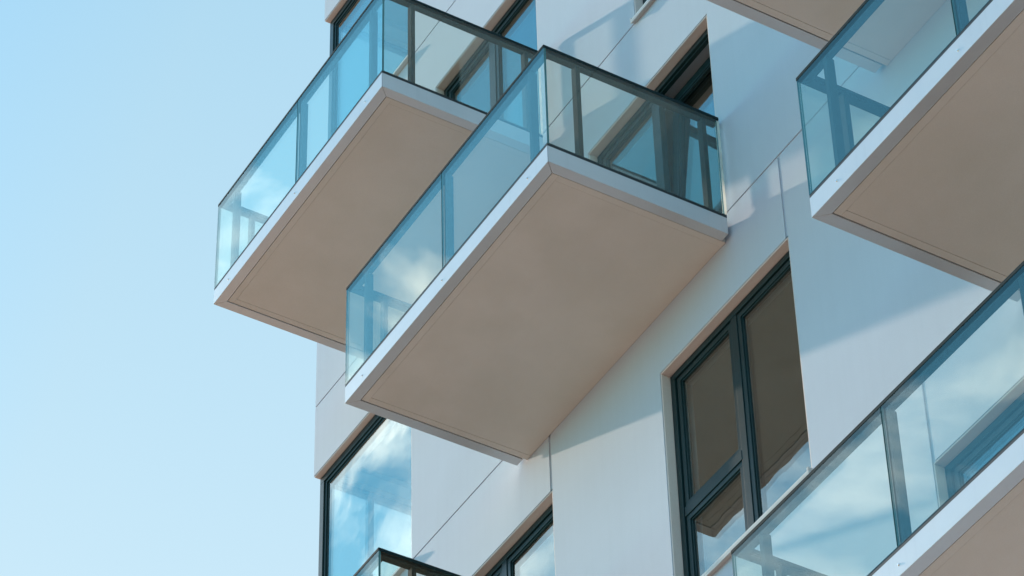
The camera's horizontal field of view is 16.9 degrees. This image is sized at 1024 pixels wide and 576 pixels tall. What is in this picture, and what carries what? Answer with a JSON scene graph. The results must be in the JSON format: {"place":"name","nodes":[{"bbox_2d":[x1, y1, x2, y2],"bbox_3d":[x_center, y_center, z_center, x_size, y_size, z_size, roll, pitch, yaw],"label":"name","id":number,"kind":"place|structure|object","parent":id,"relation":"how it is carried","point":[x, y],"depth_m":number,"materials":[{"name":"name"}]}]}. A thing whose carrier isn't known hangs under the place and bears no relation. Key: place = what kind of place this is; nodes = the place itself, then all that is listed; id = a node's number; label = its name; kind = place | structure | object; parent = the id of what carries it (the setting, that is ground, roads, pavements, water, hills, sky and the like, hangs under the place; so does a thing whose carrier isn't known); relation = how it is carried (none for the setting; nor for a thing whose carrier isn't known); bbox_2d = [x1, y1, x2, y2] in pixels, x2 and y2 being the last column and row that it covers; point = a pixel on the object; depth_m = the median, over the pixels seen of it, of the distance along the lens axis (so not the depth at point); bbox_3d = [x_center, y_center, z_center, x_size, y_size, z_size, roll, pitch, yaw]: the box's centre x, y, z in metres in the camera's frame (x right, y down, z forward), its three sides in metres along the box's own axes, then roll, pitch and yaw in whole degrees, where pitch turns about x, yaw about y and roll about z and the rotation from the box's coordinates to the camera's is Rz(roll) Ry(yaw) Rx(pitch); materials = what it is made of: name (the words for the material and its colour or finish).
{"place":"outdoors","nodes":[
{"label":"outdoors","id":0,"kind":"place"},
{"bbox_2d":[0,0,411,575],"label":"sky","id":1,"kind":"structure","parent":0,"point":[149,426],"materials":[{"name":"blue"}]},
{"bbox_2d":[314,0,1023,575],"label":"apartment building","id":2,"kind":"structure","parent":0,"point":[784,344],"depth_m":26.73,"materials":[{"name":"paint"}]},
{"bbox_2d":[315,412,412,575],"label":"corner window","id":3,"kind":"structure","parent":2,"relation":"in","point":[332,478],"depth_m":32.23,"materials":[{"name":"metal"}]},
{"bbox_2d":[325,0,407,139],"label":"corner window","id":4,"kind":"structure","parent":2,"relation":"in","point":[339,23],"depth_m":36.52,"materials":[{"name":"metal"}]},
{"bbox_2d":[214,0,542,359],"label":"balcony","id":5,"kind":"structure","parent":2,"relation":"attached to","point":[380,160],"depth_m":30.75,"materials":[{"name":"concrete"}]},
{"bbox_2d":[353,547,460,575],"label":"railing","id":6,"kind":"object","parent":2,"relation":"attached to","point":[375,559],"depth_m":26.23,"materials":[{"name":"metal"}]},
{"bbox_2d":[436,0,537,119],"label":"balcony door","id":7,"kind":"structure","parent":2,"relation":"in","point":[496,53],"depth_m":32.48,"materials":[{"name":"metal"}]},
{"bbox_2d":[473,490,555,575],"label":"window","id":8,"kind":"structure","parent":2,"relation":"in","point":[506,565],"depth_m":28.12,"materials":[{"name":"metal"}]},
{"bbox_2d":[345,45,727,465],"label":"balcony","id":9,"kind":"structure","parent":2,"relation":"attached to","point":[558,283],"depth_m":27.02,"materials":[{"name":"concrete"}]},
{"bbox_2d":[630,0,654,23],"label":"window","id":10,"kind":"structure","parent":2,"relation":"in","point":[641,6],"depth_m":29.39,"materials":[{"name":"metal"}]},
{"bbox_2d":[588,15,715,197],"bbox_3d":[1.278,-0.744,28.043,0.297,2.454,1.864,21,-47,-23],"label":"balcony door","id":11,"kind":"structure","parent":2,"relation":"in","point":[648,109],"depth_m":28.57,"materials":[{"name":"metal"}]},
{"bbox_2d":[661,237,812,575],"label":"window","id":12,"kind":"structure","parent":2,"relation":"in","point":[745,464],"depth_m":25.80,"materials":[{"name":"metal"}]},
{"bbox_2d":[707,0,946,72],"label":"balcony","id":13,"kind":"structure","parent":2,"relation":"attached to","point":[886,32],"depth_m":24.81,"materials":[{"name":"concrete"}]},
{"bbox_2d":[731,261,1023,575],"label":"railing","id":14,"kind":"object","parent":2,"relation":"attached to","point":[973,525],"depth_m":19.34,"materials":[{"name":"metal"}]},
{"bbox_2d":[796,0,1023,301],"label":"balcony","id":15,"kind":"structure","parent":2,"relation":"attached to","point":[928,169],"depth_m":21.53,"materials":[{"name":"concrete"}]},
{"bbox_2d":[933,377,1023,506],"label":"window","id":16,"kind":"structure","parent":2,"relation":"in","point":[956,469],"depth_m":22.44,"materials":[{"name":"metal"}]}
]}

